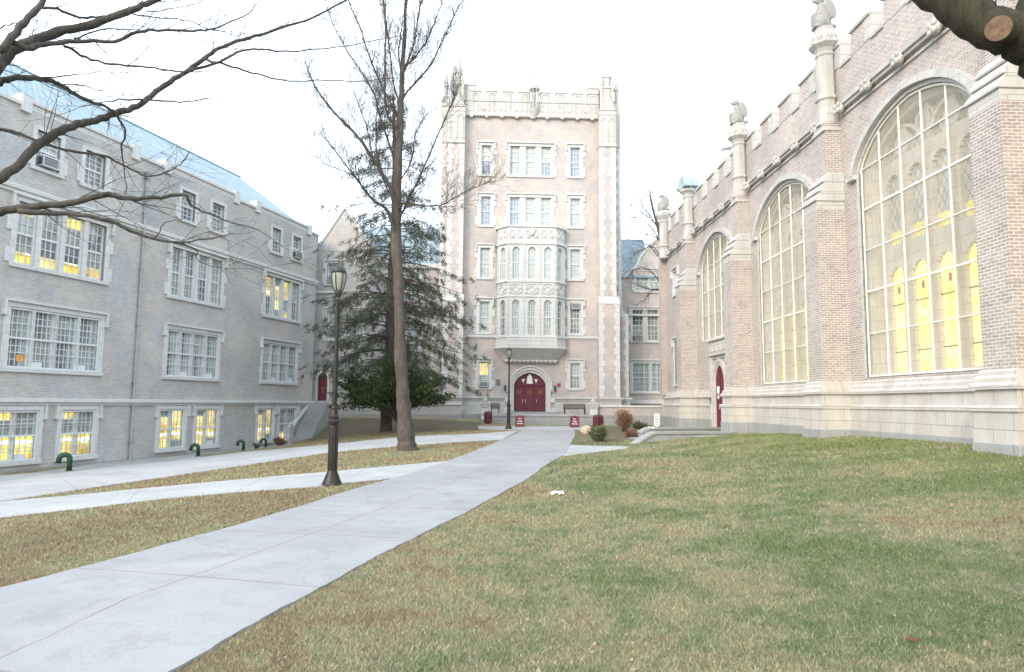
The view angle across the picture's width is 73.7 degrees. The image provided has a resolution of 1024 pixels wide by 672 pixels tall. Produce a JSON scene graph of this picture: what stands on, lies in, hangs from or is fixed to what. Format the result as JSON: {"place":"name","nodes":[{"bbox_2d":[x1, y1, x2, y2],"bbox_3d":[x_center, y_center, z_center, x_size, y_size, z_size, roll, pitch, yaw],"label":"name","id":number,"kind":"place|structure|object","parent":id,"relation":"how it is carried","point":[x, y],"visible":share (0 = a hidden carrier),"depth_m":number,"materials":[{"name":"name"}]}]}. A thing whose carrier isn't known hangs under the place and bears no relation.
{"place":"outdoors","nodes":[
{"label":"outdoors","id":0,"kind":"place"},
{"bbox_2d":[0,430,574,671],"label":"path","id":1,"kind":"structure","parent":0,"point":[168,607],"depth_m":6.61,"materials":[{"name":"concrete"}]},
{"bbox_2d":[305,417,480,443],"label":"bare slope","id":2,"kind":"structure","parent":0,"point":[350,427],"depth_m":39.42,"materials":[{"name":"brown soil"}]},
{"bbox_2d":[327,350,456,433],"bbox_3d":[-6.067,2.862,34.400,6.564,4.335,4.562,1,-6,0],"label":"evergreen bush","id":3,"kind":"object","parent":2,"relation":"on","point":[379,393],"visible":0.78,"depth_m":33.67,"materials":[{"name":"green plant"}]},
{"bbox_2d":[0,0,882,247],"label":"sky","id":4,"kind":"structure","parent":0,"point":[678,66],"materials":[{"name":"white"}]},
{"bbox_2d":[0,415,1023,671],"bbox_3d":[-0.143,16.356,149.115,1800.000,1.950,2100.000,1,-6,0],"label":"ground","id":5,"kind":"structure","parent":0,"point":[958,573],"depth_m":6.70,"materials":[{"name":"green plant"}]},
{"bbox_2d":[0,443,291,481],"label":"gravel edge","id":6,"kind":"object","parent":5,"relation":"on","point":[91,466],"visible":0.47,"depth_m":25.03,"materials":[{"name":"gravel"}]},
{"bbox_2d":[55,452,73,470],"bbox_3d":[-14.485,4.079,22.109,0.521,0.629,0.242,3,-6,-22],"label":"vent pipe","id":7,"kind":"object","parent":6,"relation":"on","point":[68,456],"visible":0.92,"depth_m":22.08,"materials":[{"name":"green metal"}]},
{"bbox_2d":[189,443,200,455],"bbox_3d":[-13.176,4.731,28.376,0.466,0.563,0.217,3,-6,-22],"label":"vent pipe","id":8,"kind":"object","parent":6,"relation":"on","point":[197,445],"visible":0.93,"depth_m":28.35,"materials":[{"name":"green metal"}]},
{"bbox_2d":[236,439,244,450],"bbox_3d":[-12.452,5.014,31.359,0.439,0.530,0.204,3,-6,-22],"label":"vent pipe","id":9,"kind":"object","parent":6,"relation":"on","point":[243,443],"visible":0.96,"depth_m":31.33,"materials":[{"name":"green metal"}]},
{"bbox_2d":[253,442,259,448],"bbox_3d":[-12.429,5.335,33.168,0.294,0.381,0.418,-5,-8,43],"label":"shrub","id":10,"kind":"object","parent":6,"relation":"on","point":[256,445],"visible":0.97,"depth_m":33.12,"materials":[{"name":"green plant"}]},
{"bbox_2d":[259,438,266,446],"bbox_3d":[-12.571,5.411,34.565,0.411,0.496,0.191,3,-6,-22],"label":"vent pipe","id":11,"kind":"object","parent":6,"relation":"on","point":[264,439],"visible":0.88,"depth_m":34.54,"materials":[{"name":"green metal"}]},
{"bbox_2d":[271,436,287,445],"bbox_3d":[-12.158,5.495,35.818,0.955,0.583,1.021,1,-6,0],"label":"shrub","id":12,"kind":"object","parent":6,"relation":"on","point":[280,441],"visible":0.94,"depth_m":35.64,"materials":[{"name":"brown plant"}]},
{"bbox_2d":[0,62,319,472],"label":"school wing","id":13,"kind":"structure","parent":5,"relation":"on","point":[129,346],"depth_m":28.86,"materials":[{"name":"grey brick"}]},
{"bbox_2d":[0,406,44,466],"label":"window","id":14,"kind":"structure","parent":13,"relation":"in","point":[18,429],"depth_m":23.75,"materials":[{"name":"stone"}]},
{"bbox_2d":[27,123,67,178],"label":"window","id":15,"kind":"structure","parent":13,"relation":"in","point":[48,163],"depth_m":24.80,"materials":[{"name":"stone"}]},
{"bbox_2d":[0,297,109,375],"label":"window","id":16,"kind":"structure","parent":13,"relation":"in","point":[57,341],"depth_m":24.90,"materials":[{"name":"glass"}]},
{"bbox_2d":[4,190,115,285],"bbox_3d":[-16.704,-3.497,25.370,0.480,2.600,4.370,-1,-6,15],"label":"window","id":17,"kind":"structure","parent":13,"relation":"in","point":[38,243],"depth_m":25.25,"materials":[{"name":"glass"}]},
{"bbox_2d":[53,406,99,461],"bbox_3d":[-16.499,3.664,25.791,0.400,2.033,1.850,-1,-6,15],"label":"window","id":18,"kind":"structure","parent":13,"relation":"in","point":[75,424],"depth_m":25.81,"materials":[{"name":"stone"}]},
{"bbox_2d":[76,144,111,192],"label":"window","id":19,"kind":"structure","parent":13,"relation":"in","point":[93,164],"depth_m":26.82,"materials":[{"name":"stone"}]},
{"bbox_2d":[154,406,187,452],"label":"window","id":20,"kind":"structure","parent":13,"relation":"in","point":[169,423],"depth_m":30.36,"materials":[{"name":"glass"}]},
{"bbox_2d":[175,185,199,226],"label":"window","id":21,"kind":"structure","parent":13,"relation":"in","point":[183,202],"depth_m":31.71,"materials":[{"name":"stone"}]},
{"bbox_2d":[161,322,224,381],"bbox_3d":[-14.876,0.814,31.753,0.480,2.500,3.920,-1,-6,15],"label":"window","id":22,"kind":"structure","parent":13,"relation":"in","point":[193,351],"depth_m":31.69,"materials":[{"name":"glass"}]},
{"bbox_2d":[164,239,228,308],"bbox_3d":[-14.844,-2.818,32.110,0.480,2.600,4.020,-1,-6,15],"label":"window","id":23,"kind":"structure","parent":13,"relation":"in","point":[189,279],"depth_m":32.01,"materials":[{"name":"glass"}]},
{"bbox_2d":[192,406,220,449],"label":"window","id":24,"kind":"structure","parent":13,"relation":"in","point":[204,421],"depth_m":32.53,"materials":[{"name":"glass"}]},
{"bbox_2d":[206,198,228,236],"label":"window","id":25,"kind":"structure","parent":13,"relation":"in","point":[214,225],"depth_m":33.66,"materials":[{"name":"stone"}]},
{"bbox_2d":[255,406,275,443],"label":"window","id":26,"kind":"structure","parent":13,"relation":"in","point":[263,426],"depth_m":36.94,"materials":[{"name":"glass"}]},
{"bbox_2d":[268,224,283,256],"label":"window","id":27,"kind":"structure","parent":13,"relation":"in","point":[273,247],"depth_m":38.31,"materials":[{"name":"stone"}]},
{"bbox_2d":[259,337,301,384],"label":"window","id":28,"kind":"structure","parent":13,"relation":"in","point":[277,361],"depth_m":38.25,"materials":[{"name":"glass"}]},
{"bbox_2d":[261,269,303,323],"bbox_3d":[-13.037,-2.158,38.658,0.480,2.600,3.870,-1,-6,15],"label":"window","id":29,"kind":"structure","parent":13,"relation":"in","point":[280,302],"depth_m":38.60,"materials":[{"name":"glass"}]},
{"bbox_2d":[277,406,297,440],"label":"window","id":30,"kind":"structure","parent":13,"relation":"in","point":[287,414],"depth_m":38.79,"materials":[{"name":"glass"}]},
{"bbox_2d":[289,232,303,263],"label":"window","id":31,"kind":"structure","parent":13,"relation":"in","point":[294,247],"depth_m":40.08,"materials":[{"name":"stone"}]},
{"bbox_2d":[0,0,431,287],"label":"bare tree","id":32,"kind":"object","parent":5,"relation":"on","point":[11,47],"visible":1,"depth_m":7.69,"materials":[{"name":"brown plant"}]},
{"bbox_2d":[0,461,443,517],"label":"walk","id":33,"kind":"structure","parent":5,"relation":"on","point":[49,504],"depth_m":14.50,"materials":[{"name":"concrete"}]},
{"bbox_2d":[0,430,519,500],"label":"walk","id":34,"kind":"structure","parent":5,"relation":"on","point":[22,488],"depth_m":21.67,"materials":[{"name":"concrete"}]},
{"bbox_2d":[285,402,328,442],"bbox_3d":[-12.043,5.151,39.877,1.710,2.750,2.470,-1,-6,15],"label":"stair cheek","id":35,"kind":"object","parent":5,"relation":"on","point":[311,421],"visible":0.6,"depth_m":39.82,"materials":[{"name":"grey concrete"}]},
{"bbox_2d":[321,262,346,486],"bbox_3d":[-3.678,0.763,14.241,0.416,4.668,0.416,1,-6,0],"label":"street lamp","id":36,"kind":"object","parent":5,"relation":"on","point":[338,273],"visible":1,"depth_m":14.14,"materials":[{"name":"brown metal"}]},
{"bbox_2d":[312,204,388,401],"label":"gabled wing","id":37,"kind":"structure","parent":5,"relation":"on","point":[340,228],"depth_m":43.03,"materials":[{"name":"grey stone"}]},
{"bbox_2d":[318,373,326,400],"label":"door","id":38,"kind":"structure","parent":37,"relation":"in","point":[322,391],"depth_m":42.56,"materials":[{"name":"red paint"}]},
{"bbox_2d":[322,259,343,285],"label":"window","id":39,"kind":"structure","parent":37,"relation":"in","point":[328,268],"depth_m":43.10,"materials":[{"name":"stone"}]},
{"bbox_2d":[322,307,346,340],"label":"window","id":40,"kind":"structure","parent":37,"relation":"in","point":[326,312],"depth_m":42.85,"materials":[{"name":"glass"}]},
{"bbox_2d":[341,352,363,384],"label":"window","id":41,"kind":"structure","parent":37,"relation":"in","point":[347,353],"depth_m":42.51,"materials":[{"name":"glass"}]},
{"bbox_2d":[347,307,366,340],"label":"window","id":42,"kind":"structure","parent":37,"relation":"in","point":[358,309],"depth_m":42.77,"materials":[{"name":"stone"}]},
{"bbox_2d":[297,93,490,431],"bbox_3d":[-6.240,-4.095,36.988,10.468,19.111,11.381,1,-6,0],"label":"conifer","id":43,"kind":"object","parent":5,"relation":"on","point":[386,297],"visible":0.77,"depth_m":36.50,"materials":[{"name":"green plant"}]},
{"bbox_2d":[328,402,461,419],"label":"terrace wall","id":44,"kind":"structure","parent":5,"relation":"on","point":[451,410],"depth_m":43.29,"materials":[{"name":"grey stone"}]},
{"bbox_2d":[366,227,439,383],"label":"connecting wing","id":45,"kind":"structure","parent":5,"relation":"on","point":[432,273],"depth_m":49.22,"materials":[{"name":"grey brick"}]},
{"bbox_2d":[403,270,423,301],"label":"window","id":46,"kind":"structure","parent":45,"relation":"in","point":[420,275],"depth_m":49.13,"materials":[{"name":"stone"}]},
{"bbox_2d":[405,317,422,351],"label":"window","id":47,"kind":"structure","parent":45,"relation":"in","point":[407,338],"depth_m":48.87,"materials":[{"name":"glass"}]},
{"bbox_2d":[285,0,526,451],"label":"tall bare tree","id":48,"kind":"object","parent":5,"relation":"on","point":[405,435],"visible":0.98,"depth_m":24.86,"materials":[{"name":"grey plant"}]},
{"bbox_2d":[480,398,489,418],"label":"gate pier","id":49,"kind":"structure","parent":5,"relation":"on","point":[484,405],"depth_m":44.09,"materials":[{"name":"stone"}]},
{"bbox_2d":[484,411,491,422],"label":"litter bin","id":50,"kind":"object","parent":5,"relation":"on","point":[487,416],"visible":1,"depth_m":42.70,"materials":[{"name":"red metal"}]},
{"bbox_2d":[11,436,1023,671],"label":"fallen leaves","id":51,"kind":"object","parent":5,"relation":"on","point":[761,625],"depth_m":5.29,"materials":[{"name":"brown plant"}]},
{"bbox_2d":[478,426,582,429],"bbox_3d":[1.425,5.351,39.494,6.925,0.148,5.061,1,-6,0],"label":"entrance apron","id":52,"kind":"object","parent":5,"relation":"on","point":[532,428],"visible":0.66,"depth_m":38.79,"materials":[{"name":"concrete"}]},
{"bbox_2d":[505,347,511,428],"bbox_3d":[-0.170,2.900,38.137,0.416,4.631,0.416,1,-6,0],"label":"street lamp","id":53,"kind":"object","parent":52,"relation":"on","point":[509,354],"visible":1,"depth_m":38.06,"materials":[{"name":"brown metal"}]},
{"bbox_2d":[515,415,524,426],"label":"sandwich board","id":54,"kind":"object","parent":52,"relation":"on","point":[519,420],"visible":1,"depth_m":40.40,"materials":[{"name":"red paint"}]},
{"bbox_2d":[570,415,579,426],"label":"sandwich board","id":55,"kind":"object","parent":52,"relation":"on","point":[574,421],"visible":1,"depth_m":40.40,"materials":[{"name":"red paint"}]},
{"bbox_2d":[430,55,632,413],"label":"school tower","id":56,"kind":"structure","parent":5,"relation":"on","point":[539,265],"depth_m":48.55,"materials":[{"name":"brick"}]},
{"bbox_2d":[473,358,494,389],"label":"window","id":57,"kind":"structure","parent":56,"relation":"in","point":[483,380],"depth_m":47.79,"materials":[{"name":"stone"}]},
{"bbox_2d":[474,297,494,334],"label":"window","id":58,"kind":"structure","parent":56,"relation":"in","point":[484,312],"depth_m":48.24,"materials":[{"name":"stone"}]},
{"bbox_2d":[474,243,495,279],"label":"window","id":59,"kind":"structure","parent":56,"relation":"in","point":[485,253],"depth_m":48.62,"materials":[{"name":"stone"}]},
{"bbox_2d":[475,192,495,226],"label":"window","id":60,"kind":"structure","parent":56,"relation":"in","point":[485,217],"depth_m":49.00,"materials":[{"name":"stone"}]},
{"bbox_2d":[476,140,496,176],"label":"window","id":61,"kind":"structure","parent":56,"relation":"in","point":[480,144],"depth_m":49.35,"materials":[{"name":"stone"}]},
{"bbox_2d":[504,192,556,225],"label":"window","id":62,"kind":"structure","parent":56,"relation":"in","point":[534,207],"depth_m":49.18,"materials":[{"name":"stone"}]},
{"bbox_2d":[494,222,566,362],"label":"oriel window","id":63,"kind":"structure","parent":56,"relation":"in","point":[530,283],"depth_m":47.43,"materials":[{"name":"stone"}]},
{"bbox_2d":[505,141,556,177],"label":"window","id":64,"kind":"structure","parent":56,"relation":"in","point":[534,160],"depth_m":49.54,"materials":[{"name":"stone"}]},
{"bbox_2d":[565,143,585,178],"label":"window","id":65,"kind":"structure","parent":56,"relation":"in","point":[574,152],"depth_m":49.65,"materials":[{"name":"stone"}]},
{"bbox_2d":[565,194,585,228],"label":"window","id":66,"kind":"structure","parent":56,"relation":"in","point":[574,203],"depth_m":49.29,"materials":[{"name":"stone"}]},
{"bbox_2d":[565,245,585,280],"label":"window","id":67,"kind":"structure","parent":56,"relation":"in","point":[574,254],"depth_m":48.92,"materials":[{"name":"glass"}]},
{"bbox_2d":[565,298,585,335],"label":"window","id":68,"kind":"structure","parent":56,"relation":"in","point":[575,314],"depth_m":48.49,"materials":[{"name":"stone"}]},
{"bbox_2d":[565,359,585,390],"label":"window","id":69,"kind":"structure","parent":56,"relation":"in","point":[575,368],"depth_m":48.12,"materials":[{"name":"glass"}]},
{"bbox_2d":[481,412,593,425],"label":"entrance steps","id":70,"kind":"structure","parent":5,"relation":"on","point":[584,419],"depth_m":44.13,"materials":[{"name":"grey stone"}]},
{"bbox_2d":[550,491,563,494],"bbox_3d":[0.822,2.860,12.472,0.251,0.063,0.141,1,-6,0],"label":"crumpled paper","id":71,"kind":"object","parent":5,"relation":"on","point":[558,492],"visible":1,"depth_m":12.42,"materials":[{"name":"white paper"}]},
{"bbox_2d":[587,399,598,414],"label":"gate pier","id":72,"kind":"structure","parent":5,"relation":"on","point":[593,405],"depth_m":44.39,"materials":[{"name":"stone"}]},
{"bbox_2d":[563,445,628,456],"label":"side footpath","id":73,"kind":"structure","parent":5,"relation":"on","point":[578,449],"depth_m":25.58,"materials":[{"name":"concrete"}]},
{"bbox_2d":[573,426,648,445],"bbox_3d":[4.798,5.095,35.786,3.560,0.340,18.164,-1,-6,15],"label":"planting bed","id":74,"kind":"object","parent":5,"relation":"on","point":[616,433],"visible":0.4,"depth_m":31.33,"materials":[{"name":"brown soil"}]},
{"bbox_2d":[580,425,592,434],"bbox_3d":[3.579,4.531,32.602,0.689,0.550,0.572,1,-6,0],"label":"boulder","id":75,"kind":"object","parent":74,"relation":"on","point":[584,430],"visible":0.54,"depth_m":32.38,"materials":[{"name":"stone"}]},
{"bbox_2d":[593,415,603,426],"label":"litter bin","id":76,"kind":"object","parent":74,"relation":"on","point":[598,420],"visible":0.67,"depth_m":41.65,"materials":[{"name":"red metal"}]},
{"bbox_2d":[586,424,610,441],"bbox_3d":[3.568,4.058,28.553,0.940,0.800,1.035,-3,-7,32],"label":"shrub","id":77,"kind":"object","parent":74,"relation":"on","point":[598,433],"visible":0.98,"depth_m":28.41,"materials":[{"name":"green plant"}]},
{"bbox_2d":[612,408,639,431],"bbox_3d":[5.782,4.222,34.853,1.192,1.410,1.453,4,-7,-35],"label":"shrub","id":78,"kind":"object","parent":74,"relation":"on","point":[624,418],"visible":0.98,"depth_m":34.68,"materials":[{"name":"brown plant"}]},
{"bbox_2d":[623,429,638,436],"bbox_3d":[5.396,4.391,30.743,0.749,0.441,0.813,1,-6,0],"label":"shrub","id":79,"kind":"object","parent":74,"relation":"on","point":[631,433],"visible":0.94,"depth_m":30.61,"materials":[{"name":"brown plant"}]},
{"bbox_2d":[631,419,648,428],"bbox_3d":[7.214,5.072,38.979,0.985,0.610,1.088,5,-7,-38],"label":"shrub","id":80,"kind":"object","parent":74,"relation":"on","point":[639,425],"visible":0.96,"depth_m":38.85,"materials":[{"name":"green plant"}]},
{"bbox_2d":[598,405,662,424],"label":"terrace wall","id":81,"kind":"structure","parent":5,"relation":"on","point":[633,409],"depth_m":44.81,"materials":[{"name":"stone"}]},
{"bbox_2d":[614,175,663,319],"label":"distant bare tree","id":82,"kind":"object","parent":5,"relation":"on","point":[656,222],"visible":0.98,"depth_m":47.13,"materials":[{"name":"grey plant"}]},
{"bbox_2d":[621,236,662,405],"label":"wing","id":83,"kind":"structure","parent":5,"relation":"on","point":[644,361],"depth_m":51.79,"materials":[{"name":"beige brick"}]},
{"bbox_2d":[628,306,647,342],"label":"window","id":84,"kind":"structure","parent":83,"relation":"in","point":[635,335],"depth_m":51.72,"materials":[{"name":"glass"}]},
{"bbox_2d":[629,359,659,393],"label":"window","id":85,"kind":"structure","parent":83,"relation":"in","point":[644,373],"depth_m":51.43,"materials":[{"name":"glass"}]},
{"bbox_2d":[632,267,658,292],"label":"window","id":86,"kind":"structure","parent":83,"relation":"in","point":[650,283],"depth_m":52.12,"materials":[{"name":"glass"}]},
{"bbox_2d":[643,306,658,342],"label":"window","id":87,"kind":"structure","parent":83,"relation":"in","point":[652,329],"depth_m":51.84,"materials":[{"name":"glass"}]},
{"bbox_2d":[628,431,726,439],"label":"side steps","id":88,"kind":"structure","parent":5,"relation":"on","point":[639,435],"depth_m":28.98,"materials":[{"name":"concrete"}]},
{"bbox_2d":[636,427,720,436],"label":"entrance wall","id":89,"kind":"structure","parent":5,"relation":"on","point":[641,431],"depth_m":31.48,"materials":[{"name":"concrete"}]},
{"bbox_2d":[654,414,659,426],"bbox_3d":[6.644,3.875,31.335,0.260,0.620,0.044,1,-6,-10],"label":"white notice","id":90,"kind":"object","parent":89,"relation":"on","point":[656,420],"visible":1,"depth_m":31.32,"materials":[{"name":"paper"}]},
{"bbox_2d":[630,431,736,443],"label":"entrance wall","id":91,"kind":"structure","parent":5,"relation":"on","point":[655,436],"depth_m":27.23,"materials":[{"name":"concrete"}]},
{"bbox_2d":[656,0,1023,456],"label":"library hall","id":92,"kind":"structure","parent":5,"relation":"on","point":[841,239],"depth_m":20.37,"materials":[{"name":"brown brick"}]},
{"bbox_2d":[671,336,676,386],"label":"window","id":93,"kind":"structure","parent":92,"relation":"in","point":[673,339],"depth_m":41.06,"materials":[{"name":"stone"}]},
{"bbox_2d":[670,265,679,297],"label":"window","id":94,"kind":"structure","parent":92,"relation":"in","point":[674,272],"depth_m":41.48,"materials":[{"name":"stone"}]},
{"bbox_2d":[701,234,728,341],"bbox_3d":[10.391,-2.446,33.553,0.620,5.160,5.040,1,-6,-2],"label":"great window","id":95,"kind":"structure","parent":92,"relation":"in","point":[712,271],"depth_m":34.68,"materials":[{"name":"glass"}]},
{"bbox_2d":[720,142,731,152],"bbox_3d":[10.210,-8.875,32.469,0.480,0.600,0.440,1,-6,-2],"label":"floodlight","id":96,"kind":"object","parent":92,"relation":"attached to","point":[726,146],"visible":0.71,"depth_m":32.28,"materials":[{"name":"grey metal"}]},
{"bbox_2d":[759,182,809,384],"bbox_3d":[10.631,-1.998,25.675,0.620,7.590,5.040,1,-6,-2],"label":"great window","id":97,"kind":"structure","parent":92,"relation":"in","point":[782,257],"depth_m":26.43,"materials":[{"name":"glass"}]},
{"bbox_2d":[860,82,982,377],"bbox_3d":[10.882,-2.754,17.967,0.620,7.590,5.040,1,-6,-2],"label":"great window","id":98,"kind":"structure","parent":92,"relation":"in","point":[921,271],"depth_m":18.06,"materials":[{"name":"glass"}]},
{"bbox_2d":[912,0,1023,78],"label":"mossy tree","id":99,"kind":"object","parent":5,"relation":"on","point":[992,27],"visible":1,"depth_m":4.22,"materials":[{"name":"brown plant"}]},
{"bbox_2d":[461,413,661,424],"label":"terrace","id":100,"kind":"structure","parent":0,"point":[649,419],"depth_m":44.70,"materials":[{"name":"concrete"}]},
{"bbox_2d":[491,403,499,413],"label":"bench","id":101,"kind":"object","parent":100,"relation":"on","point":[495,407],"visible":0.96,"depth_m":46.17,"materials":[{"name":"brown wood"}]},
{"bbox_2d":[563,404,585,413],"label":"bench","id":102,"kind":"object","parent":100,"relation":"on","point":[565,406],"visible":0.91,"depth_m":46.46,"materials":[{"name":"brown wood"}]}
]}

